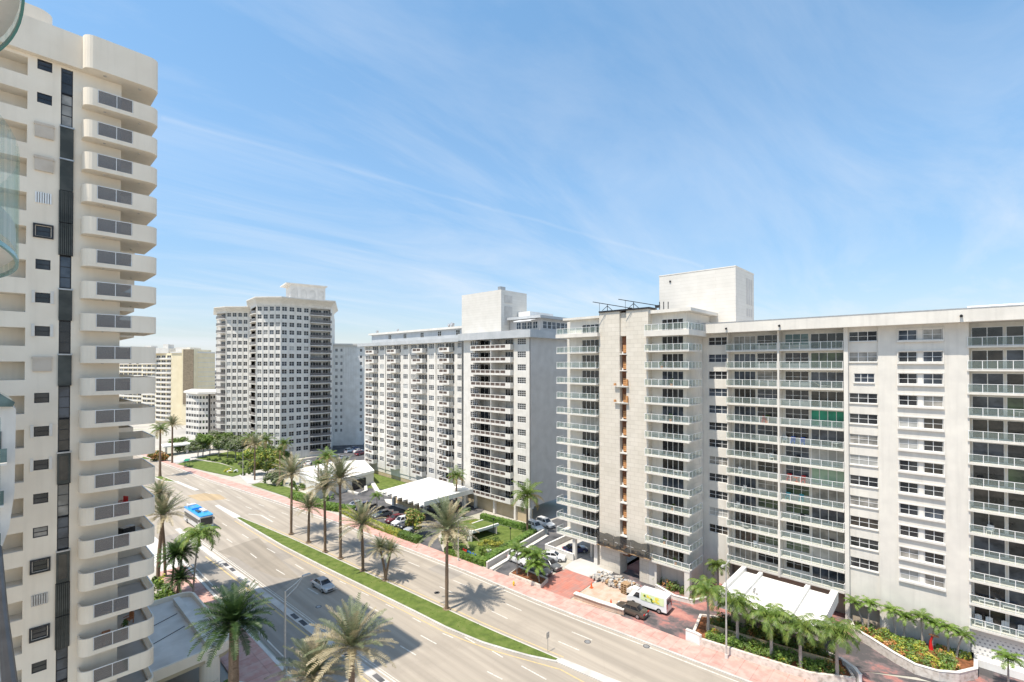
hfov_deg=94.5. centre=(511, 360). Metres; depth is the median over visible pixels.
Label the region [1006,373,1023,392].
sliding door
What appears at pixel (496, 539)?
shrub
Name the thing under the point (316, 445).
sliding door
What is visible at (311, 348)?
sliding door
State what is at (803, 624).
palm tree
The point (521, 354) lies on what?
window
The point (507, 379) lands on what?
sliding door
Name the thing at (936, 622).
palm tree
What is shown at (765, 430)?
window
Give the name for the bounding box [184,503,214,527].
city bus
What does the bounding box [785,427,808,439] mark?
window
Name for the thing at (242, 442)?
garden tree
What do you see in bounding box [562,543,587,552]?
parked car
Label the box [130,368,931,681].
ground
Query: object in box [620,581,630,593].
pallet stack
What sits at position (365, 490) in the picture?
kerb
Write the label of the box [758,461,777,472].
window
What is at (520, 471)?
window
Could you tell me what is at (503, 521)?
hedge
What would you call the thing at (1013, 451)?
sliding door
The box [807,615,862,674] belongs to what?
palm tree
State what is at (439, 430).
window
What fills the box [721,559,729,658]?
street lamp
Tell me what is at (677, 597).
planter wall
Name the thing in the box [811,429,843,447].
sliding door
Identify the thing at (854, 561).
window
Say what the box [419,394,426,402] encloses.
sliding door
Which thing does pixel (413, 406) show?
window
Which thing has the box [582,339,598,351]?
sliding door
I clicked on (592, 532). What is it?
sliding door
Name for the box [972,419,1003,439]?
sliding door
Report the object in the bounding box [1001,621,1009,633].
patio chair
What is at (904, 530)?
window
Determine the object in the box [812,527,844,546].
sliding door
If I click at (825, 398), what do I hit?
sliding door
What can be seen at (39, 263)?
window
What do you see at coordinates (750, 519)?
sliding door
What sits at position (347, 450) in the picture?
parked car
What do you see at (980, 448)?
sliding door
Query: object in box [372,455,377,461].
sliding door
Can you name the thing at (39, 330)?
window
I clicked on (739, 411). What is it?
sliding door
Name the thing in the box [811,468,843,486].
sliding door
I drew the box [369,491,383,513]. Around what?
palm tree
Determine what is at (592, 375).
sliding door
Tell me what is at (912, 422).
window
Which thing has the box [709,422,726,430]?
window
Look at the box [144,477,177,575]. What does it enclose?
date palm
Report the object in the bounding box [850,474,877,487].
window
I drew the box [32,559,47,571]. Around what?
window
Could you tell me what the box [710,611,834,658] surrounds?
flower bed
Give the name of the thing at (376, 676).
drain grate
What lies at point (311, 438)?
sliding door
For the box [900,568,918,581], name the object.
window
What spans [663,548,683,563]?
sliding door
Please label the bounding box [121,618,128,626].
potted plant
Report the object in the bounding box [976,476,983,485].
patio chair
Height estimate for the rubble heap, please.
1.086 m
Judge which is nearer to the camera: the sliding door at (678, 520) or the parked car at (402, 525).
the sliding door at (678, 520)
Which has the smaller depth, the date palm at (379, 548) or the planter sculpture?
the planter sculpture
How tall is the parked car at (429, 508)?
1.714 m
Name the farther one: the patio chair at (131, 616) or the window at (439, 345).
the window at (439, 345)
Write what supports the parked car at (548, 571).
on the driveway
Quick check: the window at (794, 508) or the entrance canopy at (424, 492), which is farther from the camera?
the entrance canopy at (424, 492)
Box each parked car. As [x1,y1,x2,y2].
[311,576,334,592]
[344,448,353,452]
[347,500,361,504]
[355,450,363,455]
[355,500,371,510]
[362,502,377,510]
[367,505,384,512]
[372,509,392,518]
[384,513,402,522]
[391,514,405,525]
[397,521,407,528]
[403,524,424,532]
[427,504,441,512]
[507,550,529,565]
[526,561,552,576]
[528,519,544,531]
[536,515,554,528]
[538,556,562,570]
[541,550,565,561]
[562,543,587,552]
[616,600,648,618]
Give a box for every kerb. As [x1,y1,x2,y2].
[140,455,751,681]
[155,476,619,681]
[175,528,388,681]
[346,485,367,494]
[371,482,391,495]
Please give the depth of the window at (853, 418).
63.12 m
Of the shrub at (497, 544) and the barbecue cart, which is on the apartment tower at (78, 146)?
the barbecue cart
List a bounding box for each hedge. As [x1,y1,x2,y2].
[288,492,355,511]
[338,507,402,535]
[397,530,422,543]
[444,528,536,566]
[479,513,530,530]
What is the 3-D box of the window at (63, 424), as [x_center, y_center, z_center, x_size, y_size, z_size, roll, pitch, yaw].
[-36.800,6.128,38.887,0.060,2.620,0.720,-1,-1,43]
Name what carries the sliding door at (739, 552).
in the apartment building at (914, 414)
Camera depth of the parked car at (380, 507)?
110.88 m
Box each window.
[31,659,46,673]
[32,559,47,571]
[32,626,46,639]
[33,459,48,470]
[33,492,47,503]
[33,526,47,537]
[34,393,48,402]
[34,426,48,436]
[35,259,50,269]
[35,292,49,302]
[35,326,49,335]
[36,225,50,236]
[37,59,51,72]
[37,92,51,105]
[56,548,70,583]
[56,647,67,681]
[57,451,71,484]
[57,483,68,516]
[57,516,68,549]
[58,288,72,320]
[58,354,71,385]
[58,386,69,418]
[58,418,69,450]
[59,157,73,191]
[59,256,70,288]
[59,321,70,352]
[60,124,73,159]
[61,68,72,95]
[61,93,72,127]
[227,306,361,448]
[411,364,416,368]
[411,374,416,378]
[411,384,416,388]
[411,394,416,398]
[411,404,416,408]
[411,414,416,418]
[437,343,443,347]
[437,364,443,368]
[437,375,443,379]
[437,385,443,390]
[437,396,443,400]
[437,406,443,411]
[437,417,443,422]
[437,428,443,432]
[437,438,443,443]
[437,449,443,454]
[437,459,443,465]
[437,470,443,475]
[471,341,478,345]
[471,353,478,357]
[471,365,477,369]
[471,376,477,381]
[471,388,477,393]
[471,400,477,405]
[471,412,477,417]
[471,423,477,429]
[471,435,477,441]
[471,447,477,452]
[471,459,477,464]
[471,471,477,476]
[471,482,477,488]
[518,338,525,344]
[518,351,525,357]
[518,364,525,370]
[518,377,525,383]
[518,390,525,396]
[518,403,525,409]
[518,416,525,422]
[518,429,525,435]
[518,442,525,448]
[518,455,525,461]
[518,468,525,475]
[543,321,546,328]
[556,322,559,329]
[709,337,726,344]
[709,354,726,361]
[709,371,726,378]
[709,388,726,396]
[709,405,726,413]
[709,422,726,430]
[709,439,726,448]
[709,456,726,465]
[709,473,726,482]
[709,490,726,500]
[709,507,727,517]
[709,523,727,534]
[757,335,776,345]
[757,353,776,363]
[757,371,776,381]
[757,389,776,399]
[757,406,776,417]
[757,424,777,436]
[758,443,777,454]
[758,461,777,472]
[758,479,777,491]
[758,498,777,509]
[758,516,777,527]
[758,534,777,545]
[758,553,777,564]
[785,333,808,344]
[785,352,808,363]
[785,371,808,382]
[785,390,808,401]
[785,408,808,420]
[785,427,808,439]
[786,446,808,457]
[786,465,808,477]
[786,484,808,496]
[786,502,809,515]
[786,521,809,534]
[786,540,809,553]
[786,559,809,572]
[849,331,876,340]
[849,352,876,361]
[849,393,877,403]
[849,413,877,424]
[850,434,877,445]
[850,454,877,466]
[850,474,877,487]
[850,495,877,508]
[850,515,878,529]
[850,536,878,550]
[850,556,878,571]
[854,373,874,382]
[898,330,916,339]
[899,352,916,361]
[899,373,916,383]
[899,395,917,405]
[899,417,917,427]
[899,438,917,449]
[899,460,917,471]
[900,482,917,493]
[900,503,917,515]
[900,525,918,537]
[900,547,918,559]
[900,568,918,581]
[923,329,941,339]
[923,351,941,361]
[923,374,942,383]
[923,396,942,406]
[923,418,942,429]
[924,440,942,451]
[924,462,942,474]
[924,485,943,497]
[924,507,943,519]
[924,529,943,542]
[925,552,943,565]
[925,574,943,587]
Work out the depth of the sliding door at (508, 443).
110.42 m
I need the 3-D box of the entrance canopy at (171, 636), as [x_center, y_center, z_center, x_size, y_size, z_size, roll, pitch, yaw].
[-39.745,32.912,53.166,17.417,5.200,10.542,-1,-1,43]
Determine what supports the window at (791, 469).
in the apartment building at (914, 414)
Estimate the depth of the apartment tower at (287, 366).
183.90 m
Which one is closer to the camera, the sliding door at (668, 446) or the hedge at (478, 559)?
the sliding door at (668, 446)
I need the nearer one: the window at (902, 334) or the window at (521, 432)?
the window at (902, 334)
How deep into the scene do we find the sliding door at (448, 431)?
126.94 m
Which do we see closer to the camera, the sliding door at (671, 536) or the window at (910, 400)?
the window at (910, 400)
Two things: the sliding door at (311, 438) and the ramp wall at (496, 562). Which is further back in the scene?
the sliding door at (311, 438)
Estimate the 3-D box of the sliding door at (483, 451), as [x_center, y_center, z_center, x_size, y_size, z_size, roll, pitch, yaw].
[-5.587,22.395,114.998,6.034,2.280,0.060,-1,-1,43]
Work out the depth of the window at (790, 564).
69.44 m
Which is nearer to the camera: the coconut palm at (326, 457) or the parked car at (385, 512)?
the parked car at (385, 512)
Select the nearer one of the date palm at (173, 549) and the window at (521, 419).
the date palm at (173, 549)
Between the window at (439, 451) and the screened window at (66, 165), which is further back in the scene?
the window at (439, 451)
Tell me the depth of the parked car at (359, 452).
182.49 m
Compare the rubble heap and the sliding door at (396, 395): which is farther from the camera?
the sliding door at (396, 395)
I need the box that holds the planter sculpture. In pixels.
[929,634,938,649]
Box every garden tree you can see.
[147,450,169,460]
[168,437,189,447]
[174,440,194,452]
[185,440,209,456]
[195,433,213,455]
[207,430,220,449]
[210,438,224,455]
[217,436,236,456]
[221,432,232,438]
[223,439,246,459]
[233,436,252,451]
[236,448,258,468]
[246,460,262,474]
[252,448,281,473]
[256,443,272,464]
[262,458,284,471]
[263,469,285,484]
[273,451,293,461]
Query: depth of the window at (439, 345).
130.04 m
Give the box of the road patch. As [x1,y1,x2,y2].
[188,493,462,578]
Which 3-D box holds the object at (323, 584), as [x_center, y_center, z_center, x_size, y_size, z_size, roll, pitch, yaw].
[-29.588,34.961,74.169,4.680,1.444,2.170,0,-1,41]
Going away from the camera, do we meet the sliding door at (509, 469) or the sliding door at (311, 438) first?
the sliding door at (509, 469)
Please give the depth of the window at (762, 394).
72.40 m
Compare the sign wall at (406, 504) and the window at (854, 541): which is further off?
the sign wall at (406, 504)
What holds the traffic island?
on the car park
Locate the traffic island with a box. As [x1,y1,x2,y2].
[384,499,427,512]
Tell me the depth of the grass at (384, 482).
137.08 m
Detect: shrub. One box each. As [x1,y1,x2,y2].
[477,539,492,545]
[479,545,492,553]
[486,536,500,544]
[488,540,504,546]
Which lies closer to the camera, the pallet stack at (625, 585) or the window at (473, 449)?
the pallet stack at (625, 585)
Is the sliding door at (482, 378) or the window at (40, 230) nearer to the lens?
the window at (40, 230)
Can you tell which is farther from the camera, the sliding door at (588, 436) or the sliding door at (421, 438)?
the sliding door at (421, 438)
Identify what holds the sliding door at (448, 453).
in the apartment building at (477, 393)
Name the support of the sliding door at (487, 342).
in the apartment building at (477, 393)
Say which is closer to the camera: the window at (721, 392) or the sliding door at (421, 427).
the window at (721, 392)
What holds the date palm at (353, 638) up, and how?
on the sidewalk at (259, 662)
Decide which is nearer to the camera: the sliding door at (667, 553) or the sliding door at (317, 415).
the sliding door at (667, 553)
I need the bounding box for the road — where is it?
[133,455,744,681]
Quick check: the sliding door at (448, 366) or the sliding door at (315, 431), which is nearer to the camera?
the sliding door at (448, 366)
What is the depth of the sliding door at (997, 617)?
55.92 m
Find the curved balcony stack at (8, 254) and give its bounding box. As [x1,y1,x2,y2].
[0,0,24,681]
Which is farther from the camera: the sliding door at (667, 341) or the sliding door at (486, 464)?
the sliding door at (486, 464)
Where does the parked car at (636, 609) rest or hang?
on the forecourt
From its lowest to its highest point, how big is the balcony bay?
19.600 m
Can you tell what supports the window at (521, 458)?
in the apartment building at (477, 393)
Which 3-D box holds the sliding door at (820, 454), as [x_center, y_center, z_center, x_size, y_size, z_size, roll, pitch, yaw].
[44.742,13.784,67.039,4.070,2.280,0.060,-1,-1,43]
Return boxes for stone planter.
[509,566,547,587]
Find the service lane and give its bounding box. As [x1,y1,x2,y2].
[157,533,372,681]
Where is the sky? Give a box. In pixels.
[25,0,1023,367]
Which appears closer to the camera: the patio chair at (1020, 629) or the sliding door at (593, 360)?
the patio chair at (1020, 629)
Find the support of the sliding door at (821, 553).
in the apartment building at (914, 414)
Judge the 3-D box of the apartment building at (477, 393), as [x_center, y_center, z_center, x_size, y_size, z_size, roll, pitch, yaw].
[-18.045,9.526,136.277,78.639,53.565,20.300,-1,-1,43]
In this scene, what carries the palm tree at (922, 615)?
in the raised bed at (968, 671)
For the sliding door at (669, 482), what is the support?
in the apartment building at (914, 414)
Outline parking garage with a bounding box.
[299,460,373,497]
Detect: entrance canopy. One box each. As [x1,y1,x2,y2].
[145,592,228,681]
[161,442,189,453]
[381,477,472,512]
[713,566,837,649]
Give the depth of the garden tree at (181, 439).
201.47 m
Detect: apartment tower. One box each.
[0,0,157,681]
[213,282,364,457]
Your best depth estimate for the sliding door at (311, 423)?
183.80 m
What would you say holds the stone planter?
on the driveway
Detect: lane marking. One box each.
[137,455,737,681]
[205,521,583,681]
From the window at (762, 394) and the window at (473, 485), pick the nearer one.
the window at (762, 394)
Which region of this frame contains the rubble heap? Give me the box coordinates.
[590,570,639,588]
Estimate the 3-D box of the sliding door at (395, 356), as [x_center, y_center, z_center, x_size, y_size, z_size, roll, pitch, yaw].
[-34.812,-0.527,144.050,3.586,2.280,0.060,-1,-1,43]
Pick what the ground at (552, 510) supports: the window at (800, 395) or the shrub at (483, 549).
the shrub at (483, 549)
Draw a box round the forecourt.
[613,557,1023,681]
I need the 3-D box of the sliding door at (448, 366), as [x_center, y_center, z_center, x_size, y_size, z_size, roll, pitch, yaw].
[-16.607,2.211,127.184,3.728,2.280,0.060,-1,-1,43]
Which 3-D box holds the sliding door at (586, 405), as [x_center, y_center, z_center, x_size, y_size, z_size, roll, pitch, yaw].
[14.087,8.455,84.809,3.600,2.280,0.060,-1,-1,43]
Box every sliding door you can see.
[310,347,320,352]
[310,355,320,357]
[310,362,320,364]
[310,370,320,372]
[310,377,320,380]
[310,384,320,387]
[310,392,320,395]
[310,399,320,402]
[310,407,320,410]
[310,414,320,417]
[310,422,320,425]
[310,429,320,433]
[310,436,320,440]
[310,444,320,448]
[311,332,320,337]
[372,436,377,443]
[372,445,377,452]
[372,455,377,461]
[394,345,400,352]
[394,355,400,361]
[394,364,400,371]
[394,374,400,380]
[394,383,400,390]
[394,393,400,400]
[394,402,400,409]
[394,412,400,419]
[394,421,400,426]
[394,440,399,445]
[394,450,399,455]
[394,460,399,464]
[419,344,426,351]
[419,354,426,361]
[419,364,426,371]
[419,374,426,382]
[419,384,426,392]
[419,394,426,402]
[419,405,426,412]
[419,415,426,423]
[419,425,426,433]
[419,435,426,443]
[419,445,426,453]
[419,456,426,464]
[419,466,426,474]
[445,472,453,480]
[446,342,453,350]
[446,353,453,361]
[446,364,453,372]
[446,375,453,383]
[446,386,453,394]
[446,396,453,404]
[446,407,453,415]
[446,418,453,426]
[446,429,453,437]
[446,439,453,448]
[446,450,453,459]
[446,461,453,470]
[480,340,489,344]
[480,352,489,356]
[480,364,489,369]
[480,376,489,381]
[480,388,489,393]
[480,399,489,406]
[480,411,489,418]
[480,423,489,430]
[480,436,489,443]
[480,448,489,455]
[480,460,489,468]
[480,472,489,480]
[480,484,489,492]
[505,339,513,343]
[505,352,513,356]
[505,364,513,369]
[505,376,513,382]
[505,389,513,395]
[505,401,513,407]
[505,414,513,420]
[505,426,513,433]
[505,439,513,446]
[505,452,513,459]
[505,465,513,472]
[505,478,513,485]
[505,491,513,498]
[582,324,598,332]
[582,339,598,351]
[582,355,598,367]
[582,370,598,382]
[582,385,598,398]
[582,401,598,413]
[582,416,598,429]
[582,431,598,445]
[582,447,598,460]
[582,463,598,476]
[582,478,598,491]
[582,494,598,507]
[582,510,598,523]
[582,525,598,538]
[662,318,682,329]
[662,336,682,350]
[662,353,682,367]
[662,371,682,385]
[662,388,682,403]
[662,406,683,421]
[662,423,683,438]
[662,441,683,455]
[662,458,683,474]
[662,476,683,492]
[662,494,683,510]
[662,512,683,527]
[663,530,683,545]
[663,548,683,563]
[734,336,755,350]
[734,353,755,367]
[734,371,755,385]
[734,388,755,403]
[734,406,755,420]
[734,423,755,438]
[734,440,755,456]
[734,458,755,474]
[735,476,755,491]
[735,494,755,509]
[735,511,755,527]
[735,529,755,544]
[735,547,756,563]
[811,332,842,348]
[811,352,843,368]
[811,372,843,387]
[811,391,843,407]
[811,410,843,427]
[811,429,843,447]
[811,448,843,466]
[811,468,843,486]
[812,487,844,506]
[812,507,844,526]
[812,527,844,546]
[812,546,844,566]
[812,566,844,586]
[971,326,1003,345]
[971,350,1003,368]
[972,373,1003,392]
[972,396,1003,415]
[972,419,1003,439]
[972,442,1004,463]
[972,465,1004,486]
[973,488,1004,510]
[973,512,1004,533]
[973,535,1005,557]
[973,559,1005,581]
[974,582,1005,603]
[974,606,1005,627]
[1006,325,1023,344]
[1006,349,1023,368]
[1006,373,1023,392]
[1007,397,1023,416]
[1007,421,1023,440]
[1007,444,1023,464]
[1007,468,1023,489]
[1008,493,1023,513]
[1008,517,1023,537]
[1008,541,1023,561]
[1008,566,1023,585]
[1008,590,1023,609]
[1009,615,1023,631]
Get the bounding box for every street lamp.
[284,573,310,677]
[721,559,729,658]
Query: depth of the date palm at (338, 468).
85.00 m
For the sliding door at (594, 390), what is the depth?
84.78 m
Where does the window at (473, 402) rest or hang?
in the apartment building at (477, 393)
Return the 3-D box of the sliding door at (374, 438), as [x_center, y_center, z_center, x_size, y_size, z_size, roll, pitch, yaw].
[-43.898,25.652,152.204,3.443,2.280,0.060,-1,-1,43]
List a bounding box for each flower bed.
[149,573,176,599]
[207,457,252,474]
[224,468,237,472]
[262,478,334,500]
[653,577,683,594]
[705,628,845,674]
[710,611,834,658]
[854,621,971,670]
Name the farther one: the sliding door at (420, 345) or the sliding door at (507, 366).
the sliding door at (420, 345)
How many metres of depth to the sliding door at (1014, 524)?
54.60 m
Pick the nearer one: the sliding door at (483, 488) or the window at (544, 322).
the window at (544, 322)
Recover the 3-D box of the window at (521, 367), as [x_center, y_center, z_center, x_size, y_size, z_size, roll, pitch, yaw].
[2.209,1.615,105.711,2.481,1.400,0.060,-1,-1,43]
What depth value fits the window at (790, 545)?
69.46 m
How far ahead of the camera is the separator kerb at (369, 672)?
69.13 m
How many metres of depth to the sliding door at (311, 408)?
183.73 m
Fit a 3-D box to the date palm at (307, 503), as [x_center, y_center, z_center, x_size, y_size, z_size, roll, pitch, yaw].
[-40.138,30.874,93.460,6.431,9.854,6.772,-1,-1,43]
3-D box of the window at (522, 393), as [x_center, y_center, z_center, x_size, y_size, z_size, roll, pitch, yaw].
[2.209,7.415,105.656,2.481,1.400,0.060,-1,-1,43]
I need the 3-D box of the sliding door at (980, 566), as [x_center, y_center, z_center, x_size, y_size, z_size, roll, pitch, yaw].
[56.499,24.679,56.059,2.700,2.280,0.060,-1,-1,43]
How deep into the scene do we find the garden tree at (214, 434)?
194.35 m
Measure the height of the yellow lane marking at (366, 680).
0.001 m
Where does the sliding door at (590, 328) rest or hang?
in the apartment building at (914, 414)
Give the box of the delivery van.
[627,586,671,613]
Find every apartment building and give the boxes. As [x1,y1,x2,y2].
[119,344,214,424]
[183,389,215,440]
[357,286,569,521]
[556,265,1023,680]
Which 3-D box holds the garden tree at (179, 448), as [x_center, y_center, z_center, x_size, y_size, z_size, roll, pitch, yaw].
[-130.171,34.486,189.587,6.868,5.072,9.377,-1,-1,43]
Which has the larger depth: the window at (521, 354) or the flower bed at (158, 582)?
the window at (521, 354)
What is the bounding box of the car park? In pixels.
[170,444,483,551]
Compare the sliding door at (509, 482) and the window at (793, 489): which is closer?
the window at (793, 489)
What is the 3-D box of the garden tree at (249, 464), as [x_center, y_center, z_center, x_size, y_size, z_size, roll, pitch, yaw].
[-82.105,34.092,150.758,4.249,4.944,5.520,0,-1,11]
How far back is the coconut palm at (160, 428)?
147.91 m
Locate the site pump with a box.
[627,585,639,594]
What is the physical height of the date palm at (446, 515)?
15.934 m
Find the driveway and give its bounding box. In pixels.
[495,518,637,613]
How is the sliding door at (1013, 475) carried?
in the apartment building at (914, 414)
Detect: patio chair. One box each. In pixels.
[118,496,127,502]
[123,611,133,622]
[829,539,834,547]
[974,614,982,626]
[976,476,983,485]
[985,524,994,534]
[985,616,993,629]
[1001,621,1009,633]
[1012,433,1020,441]
[1017,625,1023,636]
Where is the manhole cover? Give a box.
[316,591,649,647]
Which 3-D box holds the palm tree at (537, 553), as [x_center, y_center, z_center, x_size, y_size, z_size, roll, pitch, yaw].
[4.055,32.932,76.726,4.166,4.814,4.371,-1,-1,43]
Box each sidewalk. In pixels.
[142,454,815,681]
[147,537,296,681]
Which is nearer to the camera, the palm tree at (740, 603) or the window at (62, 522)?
the window at (62, 522)
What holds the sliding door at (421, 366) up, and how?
in the apartment building at (477, 393)
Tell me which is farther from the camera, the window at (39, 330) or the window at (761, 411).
the window at (761, 411)
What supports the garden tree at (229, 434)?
on the ground at (552, 510)
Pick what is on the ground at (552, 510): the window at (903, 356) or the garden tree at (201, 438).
the garden tree at (201, 438)
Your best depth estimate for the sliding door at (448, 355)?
127.16 m
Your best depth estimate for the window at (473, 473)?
115.98 m
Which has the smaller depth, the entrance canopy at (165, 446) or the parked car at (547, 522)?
the parked car at (547, 522)
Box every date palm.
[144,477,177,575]
[146,488,193,577]
[154,538,192,590]
[162,414,182,462]
[162,564,198,593]
[165,537,198,567]
[185,578,275,681]
[241,434,264,479]
[264,624,356,681]
[268,451,310,533]
[291,491,322,541]
[300,464,346,551]
[303,592,398,681]
[315,454,363,557]
[337,499,385,570]
[366,532,403,579]
[413,496,479,608]
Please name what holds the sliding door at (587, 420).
in the apartment building at (914, 414)
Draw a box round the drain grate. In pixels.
[201,545,384,681]
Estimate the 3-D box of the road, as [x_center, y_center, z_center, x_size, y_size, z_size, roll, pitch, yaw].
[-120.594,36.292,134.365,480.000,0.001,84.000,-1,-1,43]
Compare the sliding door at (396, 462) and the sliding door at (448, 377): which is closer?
the sliding door at (448, 377)
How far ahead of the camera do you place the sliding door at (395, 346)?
143.95 m
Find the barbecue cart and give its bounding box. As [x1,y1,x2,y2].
[118,524,134,534]
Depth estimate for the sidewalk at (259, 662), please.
57.01 m
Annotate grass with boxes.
[142,451,524,555]
[155,476,557,659]
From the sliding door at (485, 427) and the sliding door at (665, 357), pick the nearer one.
the sliding door at (665, 357)
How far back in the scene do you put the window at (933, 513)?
58.17 m
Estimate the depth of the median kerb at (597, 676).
64.06 m
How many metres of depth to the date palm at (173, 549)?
71.33 m
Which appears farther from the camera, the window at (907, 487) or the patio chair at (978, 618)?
the window at (907, 487)
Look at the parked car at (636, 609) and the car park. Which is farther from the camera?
the car park
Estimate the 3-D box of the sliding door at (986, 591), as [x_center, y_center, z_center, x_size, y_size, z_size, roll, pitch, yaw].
[56.499,27.429,56.033,2.700,2.280,0.060,-1,-1,43]
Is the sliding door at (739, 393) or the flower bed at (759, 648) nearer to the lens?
the flower bed at (759, 648)
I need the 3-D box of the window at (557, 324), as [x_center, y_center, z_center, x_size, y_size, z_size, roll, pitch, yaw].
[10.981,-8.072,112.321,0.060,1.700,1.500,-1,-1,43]
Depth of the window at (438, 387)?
129.92 m
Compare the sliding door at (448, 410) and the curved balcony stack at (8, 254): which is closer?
the curved balcony stack at (8, 254)
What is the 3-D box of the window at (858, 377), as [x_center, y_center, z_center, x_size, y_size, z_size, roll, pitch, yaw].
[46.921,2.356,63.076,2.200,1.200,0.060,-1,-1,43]
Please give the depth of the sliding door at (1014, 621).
54.60 m
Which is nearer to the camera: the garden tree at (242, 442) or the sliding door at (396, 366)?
the sliding door at (396, 366)
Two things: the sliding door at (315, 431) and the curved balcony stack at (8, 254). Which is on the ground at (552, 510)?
the curved balcony stack at (8, 254)
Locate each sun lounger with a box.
[737,520,749,528]
[972,592,994,605]
[995,598,1019,611]
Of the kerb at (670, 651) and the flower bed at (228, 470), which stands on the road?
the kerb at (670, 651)
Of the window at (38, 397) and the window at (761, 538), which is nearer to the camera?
the window at (38, 397)
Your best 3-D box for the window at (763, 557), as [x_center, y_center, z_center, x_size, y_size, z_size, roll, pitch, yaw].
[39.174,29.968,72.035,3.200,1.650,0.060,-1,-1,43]
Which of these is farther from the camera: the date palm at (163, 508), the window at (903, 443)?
the date palm at (163, 508)
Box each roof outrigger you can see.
[594,302,630,315]
[618,299,659,313]
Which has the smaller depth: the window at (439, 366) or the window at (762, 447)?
the window at (762, 447)
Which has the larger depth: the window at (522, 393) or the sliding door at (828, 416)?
the window at (522, 393)
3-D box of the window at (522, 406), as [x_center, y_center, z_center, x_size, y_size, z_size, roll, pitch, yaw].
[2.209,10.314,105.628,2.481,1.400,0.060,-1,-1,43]
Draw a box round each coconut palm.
[150,422,170,476]
[240,431,257,460]
[258,432,276,447]
[272,445,287,485]
[275,437,292,470]
[316,446,336,473]
[447,466,466,511]
[511,478,542,530]
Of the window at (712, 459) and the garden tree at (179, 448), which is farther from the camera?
the garden tree at (179, 448)
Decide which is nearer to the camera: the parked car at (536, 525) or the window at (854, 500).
the window at (854, 500)
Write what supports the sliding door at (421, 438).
in the apartment building at (477, 393)
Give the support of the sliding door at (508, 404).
in the apartment building at (477, 393)
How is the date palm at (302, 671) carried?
on the sidewalk at (259, 662)
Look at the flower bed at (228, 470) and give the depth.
154.42 m
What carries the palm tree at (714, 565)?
on the ground at (552, 510)
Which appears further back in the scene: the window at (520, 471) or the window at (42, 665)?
the window at (520, 471)
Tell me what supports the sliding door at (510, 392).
in the apartment building at (477, 393)
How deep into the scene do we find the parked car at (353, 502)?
116.01 m
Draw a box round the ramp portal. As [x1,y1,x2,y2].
[466,519,498,541]
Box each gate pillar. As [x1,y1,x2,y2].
[685,628,701,645]
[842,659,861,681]
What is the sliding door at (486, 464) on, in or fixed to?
in the apartment building at (477, 393)
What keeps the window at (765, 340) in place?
in the apartment building at (914, 414)
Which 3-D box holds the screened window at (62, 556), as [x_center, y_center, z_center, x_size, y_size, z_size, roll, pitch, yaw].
[-36.669,16.822,38.691,0.200,2.620,0.880,-1,-1,43]
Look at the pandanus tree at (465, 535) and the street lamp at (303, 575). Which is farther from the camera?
the pandanus tree at (465, 535)
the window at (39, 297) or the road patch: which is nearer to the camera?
the window at (39, 297)
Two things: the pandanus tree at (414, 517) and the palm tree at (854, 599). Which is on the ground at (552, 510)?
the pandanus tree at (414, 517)
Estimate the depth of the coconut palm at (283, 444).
156.83 m
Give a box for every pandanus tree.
[404,508,425,532]
[438,526,470,547]
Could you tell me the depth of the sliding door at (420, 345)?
135.29 m
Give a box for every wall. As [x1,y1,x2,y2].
[396,497,419,510]
[486,529,548,569]
[545,536,573,560]
[573,591,624,614]
[655,584,706,604]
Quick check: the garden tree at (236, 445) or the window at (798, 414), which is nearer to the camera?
the window at (798, 414)
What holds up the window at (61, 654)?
in the apartment tower at (78, 146)
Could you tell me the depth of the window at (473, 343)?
116.29 m
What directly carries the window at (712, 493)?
in the apartment building at (914, 414)
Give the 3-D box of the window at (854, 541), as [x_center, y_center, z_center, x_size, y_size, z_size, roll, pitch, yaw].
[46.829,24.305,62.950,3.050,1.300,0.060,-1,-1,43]
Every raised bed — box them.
[693,614,855,681]
[849,618,977,681]
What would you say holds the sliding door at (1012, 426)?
in the apartment building at (914, 414)
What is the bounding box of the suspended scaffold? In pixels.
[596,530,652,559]
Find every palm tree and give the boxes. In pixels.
[173,523,220,592]
[311,459,323,479]
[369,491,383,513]
[506,539,526,573]
[515,544,535,575]
[523,558,549,581]
[524,546,549,577]
[685,575,730,631]
[704,559,729,584]
[715,589,761,640]
[746,602,792,656]
[775,609,824,667]
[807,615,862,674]
[843,594,864,624]
[858,595,882,627]
[877,601,903,635]
[893,609,918,639]
[908,608,934,646]
[921,616,948,649]
[938,619,960,651]
[948,626,976,657]
[991,645,1023,681]
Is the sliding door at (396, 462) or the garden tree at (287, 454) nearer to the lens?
the sliding door at (396, 462)
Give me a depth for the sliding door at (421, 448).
134.96 m
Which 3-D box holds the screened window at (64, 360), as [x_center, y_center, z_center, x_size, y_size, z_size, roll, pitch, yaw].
[-36.669,0.779,38.845,0.200,2.620,0.880,-1,-1,43]
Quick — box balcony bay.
[0,392,15,545]
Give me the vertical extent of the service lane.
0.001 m
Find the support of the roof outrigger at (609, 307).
on the apartment building at (914, 414)
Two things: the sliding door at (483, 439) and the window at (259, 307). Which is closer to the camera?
the sliding door at (483, 439)
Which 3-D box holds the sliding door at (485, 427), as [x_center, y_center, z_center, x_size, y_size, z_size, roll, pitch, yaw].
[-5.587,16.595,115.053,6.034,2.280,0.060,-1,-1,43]

